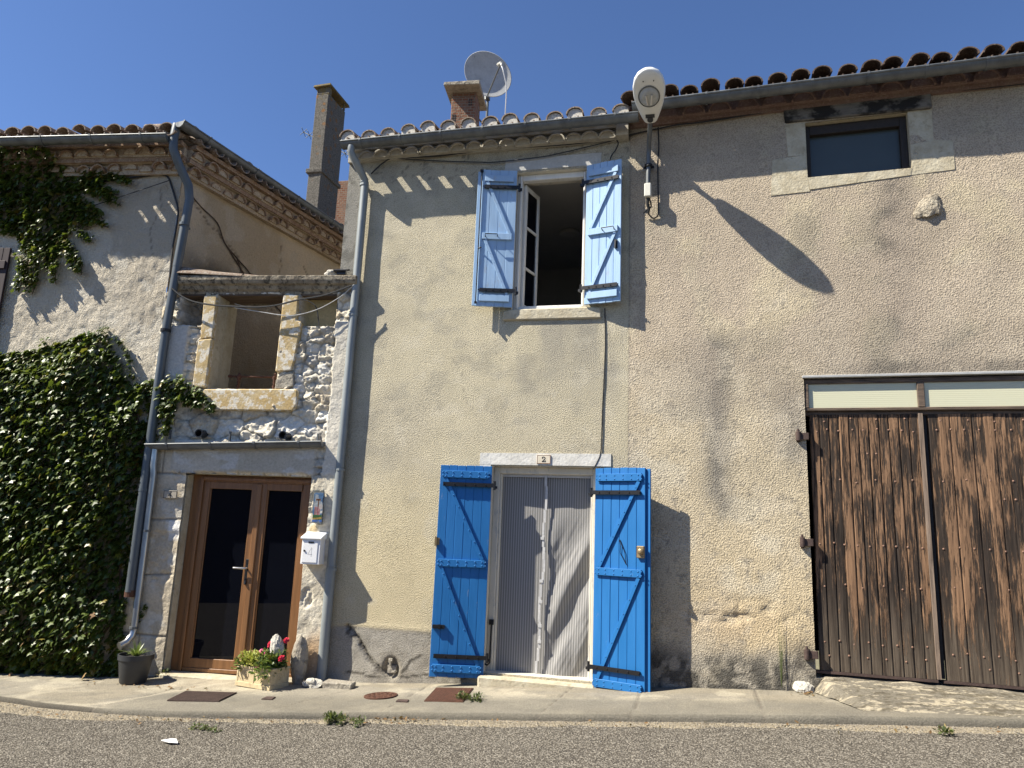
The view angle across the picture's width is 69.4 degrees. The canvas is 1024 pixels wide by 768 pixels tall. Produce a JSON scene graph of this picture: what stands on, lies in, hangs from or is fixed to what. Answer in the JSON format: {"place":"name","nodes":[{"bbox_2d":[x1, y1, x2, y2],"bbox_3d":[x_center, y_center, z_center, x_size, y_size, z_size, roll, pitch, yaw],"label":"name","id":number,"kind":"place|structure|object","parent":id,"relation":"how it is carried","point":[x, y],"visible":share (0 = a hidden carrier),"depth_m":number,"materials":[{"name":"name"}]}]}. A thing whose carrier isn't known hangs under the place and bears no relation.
{"place":"outdoors","nodes":[
{"label":"outdoors","id":0,"kind":"place"},
{"bbox_2d":[300,127,347,159],"bbox_3d":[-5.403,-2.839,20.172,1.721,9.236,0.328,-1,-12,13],"label":"tv antenna","id":1,"kind":"object","parent":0,"point":[308,134],"visible":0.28,"depth_m":21.16,"materials":[{"name":"metal"}]},
{"bbox_2d":[324,269,336,274],"bbox_3d":[-2.056,-1.256,8.437,0.170,0.092,0.130,-1,-12,13],"label":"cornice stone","id":2,"kind":"object","parent":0,"point":[329,272],"visible":0.61,"depth_m":8.39,"materials":[{"name":"white stone"}]},
{"bbox_2d":[0,713,1023,767],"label":"road","id":3,"kind":"structure","parent":0,"point":[39,752],"depth_m":5.29,"materials":[{"name":"grey asphalt"}]},
{"bbox_2d":[161,738,177,742],"bbox_3d":[-2.573,2.692,5.586,0.156,0.016,0.069,-6,-14,35],"label":"paper scrap","id":4,"kind":"object","parent":3,"relation":"on","point":[171,740],"visible":1,"depth_m":5.58,"materials":[{"name":"white paper"}]},
{"bbox_2d":[188,722,222,732],"bbox_3d":[-2.479,2.794,5.965,0.324,0.107,0.166,-1,-12,13],"label":"weed","id":5,"kind":"object","parent":3,"relation":"on","point":[203,727],"visible":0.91,"depth_m":5.98,"materials":[{"name":"green plant"}]},
{"bbox_2d":[0,702,1023,762],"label":"grit","id":6,"kind":"object","parent":3,"relation":"on","point":[888,728],"visible":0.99,"depth_m":5.67,"materials":[{"name":"grey gravel"}]},
{"bbox_2d":[932,723,954,736],"bbox_3d":[3.101,2.496,5.307,0.132,0.116,0.121,-1,-12,13],"label":"weed","id":7,"kind":"object","parent":3,"relation":"on","point":[943,728],"visible":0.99,"depth_m":5.30,"materials":[{"name":"green plant"}]},
{"bbox_2d":[0,671,1023,727],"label":"pavement","id":8,"kind":"structure","parent":0,"point":[105,694],"depth_m":6.41,"materials":[{"name":"concrete"}]},
{"bbox_2d":[117,641,154,684],"bbox_3d":[-3.801,2.794,7.477,0.340,0.421,0.375,-1,-12,13],"label":"plant pot","id":9,"kind":"object","parent":8,"relation":"on","point":[134,664],"visible":1,"depth_m":7.35,"materials":[{"name":"grey plastic"}]},
{"bbox_2d":[155,668,170,676],"bbox_3d":[-3.631,3.027,7.729,0.190,0.130,0.143,-3,-13,22],"label":"weed","id":10,"kind":"object","parent":8,"relation":"on","point":[167,670],"visible":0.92,"depth_m":7.72,"materials":[{"name":"green plant"}]},
{"bbox_2d":[0,83,349,673],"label":"ivy house","id":11,"kind":"structure","parent":8,"relation":"on","point":[268,225],"depth_m":8.90,"materials":[{"name":"paint"}]},
{"bbox_2d":[0,145,131,293],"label":"ivy","id":12,"kind":"object","parent":11,"relation":"hanging from","point":[76,205],"visible":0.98,"depth_m":8.94,"materials":[{"name":"green plant"}]},
{"bbox_2d":[0,326,216,679],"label":"ivy","id":13,"kind":"object","parent":11,"relation":"attached to","point":[21,659],"visible":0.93,"depth_m":8.05,"materials":[{"name":"green plant"}]},
{"bbox_2d":[65,180,169,214],"bbox_3d":[-4.776,-2.244,8.922,1.318,0.448,0.010,1,-12,7],"label":"stay wire","id":14,"kind":"object","parent":11,"relation":"attached to","point":[132,192],"visible":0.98,"depth_m":8.90,"materials":[{"name":"black metal"}]},
{"bbox_2d":[65,175,178,277],"bbox_3d":[-4.745,-1.905,8.879,1.562,1.319,0.021,1,-12,7],"label":"wall cable","id":15,"kind":"object","parent":11,"relation":"attached to","point":[170,182],"depth_m":8.81,"materials":[{"name":"black rubber"}]},
{"bbox_2d":[194,198,281,312],"bbox_3d":[-3.602,-1.691,9.714,0.017,1.045,1.907,-3,-13,23],"label":"dead vine","id":16,"kind":"object","parent":11,"relation":"attached to","point":[238,260],"visible":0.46,"depth_m":9.62,"materials":[{"name":"brown plant"}]},
{"bbox_2d":[167,691,236,701],"bbox_3d":[-2.864,2.895,6.839,0.500,0.046,0.354,1,-12,4],"label":"drain grate","id":17,"kind":"object","parent":8,"relation":"on","point":[198,696],"visible":1,"depth_m":6.81,"materials":[{"name":"brown metal"}]},
{"bbox_2d":[115,267,356,680],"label":"stone house","id":18,"kind":"structure","parent":8,"relation":"on","point":[225,578],"depth_m":8.10,"materials":[{"name":"stone"}]},
{"bbox_2d":[163,490,177,498],"bbox_3d":[-3.723,1.204,8.060,0.155,0.086,0.014,1,-12,7],"label":"house number","id":19,"kind":"object","parent":18,"relation":"attached to","point":[169,494],"visible":1,"depth_m":8.05,"materials":[{"name":"white ceramic"}]},
{"bbox_2d":[182,481,260,669],"bbox_3d":[-3.149,2.056,8.044,0.667,1.960,0.151,-1,-12,13],"label":"glazed door","id":20,"kind":"structure","parent":18,"relation":"in","point":[219,579],"depth_m":8.04,"materials":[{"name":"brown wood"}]},
{"bbox_2d":[171,285,351,307],"bbox_3d":[-2.847,-0.988,8.335,2.143,0.277,0.017,1,-12,7],"label":"wall cable","id":21,"kind":"object","parent":18,"relation":"attached to","point":[175,291],"depth_m":8.30,"materials":[{"name":"grey rubber"}]},
{"bbox_2d":[235,300,318,327],"bbox_3d":[-2.643,-0.793,8.312,1.027,0.335,0.010,1,-12,7],"label":"wall cable","id":22,"kind":"object","parent":18,"relation":"attached to","point":[303,300],"depth_m":8.28,"materials":[{"name":"grey rubber"}]},
{"bbox_2d":[245,483,309,673],"bbox_3d":[-2.529,2.067,7.978,0.570,1.960,0.060,1,-12,7],"label":"glazed door","id":23,"kind":"structure","parent":18,"relation":"in","point":[277,572],"depth_m":7.99,"materials":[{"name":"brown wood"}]},
{"bbox_2d":[235,284,353,315],"bbox_3d":[-2.446,-0.942,8.290,1.375,0.374,0.009,1,-12,7],"label":"stay wire","id":24,"kind":"object","parent":18,"relation":"attached to","point":[297,314],"visible":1,"depth_m":8.24,"materials":[{"name":"grey metal"}]},
{"bbox_2d":[300,532,326,564],"bbox_3d":[-2.071,1.706,7.700,0.225,0.329,0.165,1,-12,7],"label":"mailbox","id":25,"kind":"object","parent":18,"relation":"attached to","point":[313,549],"visible":1,"depth_m":7.64,"materials":[{"name":"white metal"}]},
{"bbox_2d":[312,489,324,524],"bbox_3d":[-2.051,1.300,7.838,0.124,0.369,0.037,1,-12,7],"label":"painted slate","id":26,"kind":"object","parent":18,"relation":"attached to","point":[318,505],"visible":1,"depth_m":7.82,"materials":[{"name":"stone"}]},
{"bbox_2d":[333,269,349,274],"bbox_3d":[-1.940,-1.268,8.413,0.150,0.128,0.134,1,-12,7],"label":"floodlight","id":27,"kind":"object","parent":18,"relation":"attached to","point":[341,271],"visible":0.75,"depth_m":8.37,"materials":[{"name":"black plastic"}]},
{"bbox_2d":[231,637,289,690],"bbox_3d":[-2.466,2.749,7.334,0.550,0.469,0.431,-5,-14,32],"label":"flower trough","id":28,"kind":"object","parent":8,"relation":"on","point":[258,669],"visible":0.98,"depth_m":7.25,"materials":[{"name":"stone"}]},
{"bbox_2d":[270,634,283,662],"bbox_3d":[-2.333,2.637,7.338,0.136,0.302,0.122,7,-12,-21],"label":"shell stone","id":29,"kind":"object","parent":28,"relation":"in","point":[276,643],"visible":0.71,"depth_m":7.31,"materials":[{"name":"white stone"}]},
{"bbox_2d":[261,696,275,699],"bbox_3d":[-2.227,2.891,6.793,0.108,0.026,0.105,-1,-12,13],"label":"valve cover","id":30,"kind":"object","parent":8,"relation":"on","point":[269,698],"visible":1,"depth_m":6.76,"materials":[{"name":"brown metal"}]},
{"bbox_2d":[290,634,307,684],"bbox_3d":[-2.141,2.791,7.460,0.166,0.510,0.165,-1,-12,13],"label":"standing stone","id":31,"kind":"object","parent":8,"relation":"on","point":[298,662],"visible":0.94,"depth_m":7.41,"materials":[{"name":"grey stone"}]},
{"bbox_2d":[302,678,322,687],"bbox_3d":[-1.957,2.941,7.289,0.217,0.090,0.126,-1,-12,13],"label":"loose stone","id":32,"kind":"object","parent":8,"relation":"on","point":[312,683],"visible":1,"depth_m":7.25,"materials":[{"name":"white stone"}]},
{"bbox_2d":[322,679,355,689],"bbox_3d":[-1.700,2.964,7.282,0.303,0.079,0.141,0,-12,10],"label":"concrete block","id":33,"kind":"object","parent":8,"relation":"on","point":[336,684],"depth_m":7.23,"materials":[{"name":"grey stone"}]},
{"bbox_2d":[364,692,397,699],"bbox_3d":[-1.215,2.888,6.849,0.310,0.040,0.310,-1,-12,13],"label":"manhole cover","id":34,"kind":"object","parent":8,"relation":"on","point":[379,695],"visible":1,"depth_m":6.81,"materials":[{"name":"metal"}]},
{"bbox_2d":[396,699,408,702],"bbox_3d":[-0.978,2.838,6.614,0.123,0.028,0.081,-1,-12,13],"label":"valve cover","id":35,"kind":"object","parent":8,"relation":"on","point":[403,700],"visible":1,"depth_m":6.60,"materials":[{"name":"brown metal"}]},
{"bbox_2d":[424,687,473,702],"bbox_3d":[-0.579,2.859,6.803,0.369,0.059,0.591,1,-12,7],"label":"hatch cover","id":36,"kind":"object","parent":8,"relation":"on","point":[440,694],"visible":0.94,"depth_m":6.76,"materials":[{"name":"metal"}]},
{"bbox_2d":[453,690,483,701],"bbox_3d":[-0.385,2.803,6.584,0.298,0.151,0.207,-1,-12,13],"label":"weed","id":37,"kind":"object","parent":8,"relation":"on","point":[476,698],"visible":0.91,"depth_m":6.58,"materials":[{"name":"green plant"}]},
{"bbox_2d":[316,80,650,692],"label":"village house","id":38,"kind":"structure","parent":8,"relation":"on","point":[483,295],"depth_m":7.82,"materials":[{"name":"beige paint"}]},
{"bbox_2d":[429,465,496,678],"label":"shutter","id":39,"kind":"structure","parent":38,"relation":"in","point":[463,529],"depth_m":7.37,"materials":[{"name":"blue paint"}]},
{"bbox_2d":[464,51,511,121],"bbox_3d":[-0.259,-3.942,10.510,0.706,1.913,0.570,-6,-14,35],"label":"satellite dish","id":40,"kind":"object","parent":38,"relation":"attached to","point":[490,71],"visible":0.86,"depth_m":10.74,"materials":[{"name":"paint"}]},
{"bbox_2d":[371,128,657,173],"bbox_3d":[-0.038,-2.603,8.301,3.310,0.276,0.016,-1,-12,13],"label":"wall cable","id":41,"kind":"object","parent":38,"relation":"attached to","point":[375,169],"depth_m":8.43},
{"bbox_2d":[400,134,635,162],"bbox_3d":[0.004,-2.599,8.296,2.828,0.221,0.012,-1,-12,13],"label":"wall cable","id":42,"kind":"object","parent":38,"relation":"attached to","point":[509,160],"depth_m":8.28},
{"bbox_2d":[495,474,591,677],"bbox_3d":[0.324,1.895,7.459,0.930,1.957,0.069,-1,-12,13],"label":"insect screen","id":43,"kind":"object","parent":38,"relation":"hanging from","point":[543,605],"visible":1,"depth_m":7.46,"materials":[{"name":"white fabric"}]},
{"bbox_2d":[537,455,550,463],"bbox_3d":[0.322,0.764,7.514,0.144,0.093,0.015,-1,-12,13],"label":"house number","id":44,"kind":"object","parent":38,"relation":"attached to","point":[543,459],"visible":1,"depth_m":7.51,"materials":[{"name":"beige ceramic"}]},
{"bbox_2d":[513,171,586,308],"bbox_3d":[0.473,-1.526,8.265,0.800,1.600,0.432,-1,-12,13],"label":"window frame","id":45,"kind":"structure","parent":38,"relation":"in","point":[528,202],"depth_m":8.25,"materials":[{"name":"white paint"}]},
{"bbox_2d":[593,308,605,469],"bbox_3d":[0.893,0.033,7.543,0.115,1.678,0.010,-1,-12,13],"label":"wall cable","id":46,"kind":"object","parent":38,"relation":"attached to","point":[603,390],"depth_m":7.52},
{"bbox_2d":[609,140,618,160],"bbox_3d":[1.098,-2.543,8.022,0.117,0.270,0.012,-1,-12,13],"label":"wall cable","id":47,"kind":"object","parent":38,"relation":"attached to","point":[615,150],"depth_m":8.01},
{"bbox_2d":[585,468,650,692],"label":"shutter","id":48,"kind":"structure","parent":38,"relation":"in","point":[622,544],"depth_m":6.97,"materials":[{"name":"blue paint"}]},
{"bbox_2d":[777,617,785,687],"bbox_3d":[2.390,2.369,6.572,0.133,0.621,0.054,11,-14,-36],"label":"grass stalk","id":49,"kind":"object","parent":8,"relation":"on","point":[782,661],"depth_m":6.56,"materials":[{"name":"beige plant"}]},
{"bbox_2d":[792,681,814,692],"bbox_3d":[2.552,2.650,6.481,0.132,0.084,0.168,13,-16,-42],"label":"loose stone","id":50,"kind":"object","parent":8,"relation":"on","point":[802,686],"visible":0.98,"depth_m":6.45,"materials":[{"name":"white stone"}]},
{"bbox_2d":[620,41,1023,690],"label":"barn","id":51,"kind":"structure","parent":8,"relation":"on","point":[826,371],"depth_m":6.97,"materials":[{"name":"paint"}]},
{"bbox_2d":[633,67,664,218],"bbox_3d":[1.392,-2.399,7.441,0.316,1.184,0.956,-1,-12,13],"label":"street lamp","id":52,"kind":"object","parent":51,"relation":"attached to","point":[648,88],"visible":1,"depth_m":7.34,"materials":[{"name":"metal"}]},
{"bbox_2d":[659,113,762,128],"bbox_3d":[2.184,-2.778,7.760,1.262,0.075,0.016,-1,-12,16],"label":"wall cable","id":53,"kind":"object","parent":51,"relation":"attached to","point":[708,120],"depth_m":7.79,"materials":[{"name":"black rubber"}]},
{"bbox_2d":[805,116,908,176],"bbox_3d":[3.457,-2.348,7.449,0.932,0.590,0.100,-1,-12,16],"label":"window","id":54,"kind":"structure","parent":51,"relation":"in","point":[877,144],"depth_m":7.44,"materials":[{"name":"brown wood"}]},
{"bbox_2d":[809,414,938,682],"bbox_3d":[3.203,1.416,6.655,0.960,2.308,0.060,-1,-12,16],"label":"barn door","id":55,"kind":"structure","parent":51,"relation":"in","point":[875,619],"depth_m":6.62,"materials":[{"name":"brown wood"}]},
{"bbox_2d":[926,413,1023,689],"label":"barn door","id":56,"kind":"structure","parent":51,"relation":"in","point":[976,461],"depth_m":6.40,"materials":[{"name":"brown wood"}]},
{"bbox_2d":[962,83,1023,90],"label":"wall cable","id":57,"kind":"object","parent":51,"relation":"attached to","point":[995,87],"depth_m":7.06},
{"bbox_2d":[814,675,1023,717],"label":"apron","id":58,"kind":"object","parent":8,"relation":"on","point":[874,694],"visible":1,"depth_m":5.99,"materials":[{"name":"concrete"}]},
{"bbox_2d":[0,702,1023,733],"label":"verge","id":59,"kind":"structure","parent":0,"point":[673,725],"depth_m":5.94,"materials":[{"name":"grey concrete"}]},
{"bbox_2d":[323,710,365,727],"bbox_3d":[-1.398,2.802,6.149,0.426,0.145,0.229,-3,-13,25],"label":"weed","id":60,"kind":"object","parent":59,"relation":"on","point":[331,716],"visible":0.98,"depth_m":6.15,"materials":[{"name":"green plant"}]},
{"bbox_2d":[0,681,1016,734],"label":"leaf litter","id":61,"kind":"object","parent":59,"relation":"on","point":[930,731],"visible":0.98,"depth_m":6.14,"materials":[{"name":"brown plant"}]},
{"bbox_2d":[0,0,1023,292],"label":"sky","id":62,"kind":"structure","parent":0,"point":[244,73],"materials":[{"name":"blue"}]},
{"bbox_2d":[815,651,945,679],"bbox_3d":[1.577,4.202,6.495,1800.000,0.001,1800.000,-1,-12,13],"label":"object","id":63,"kind":"structure","parent":0,"point":[817,663],"depth_m":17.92,"materials":[{"name":"red metal"}]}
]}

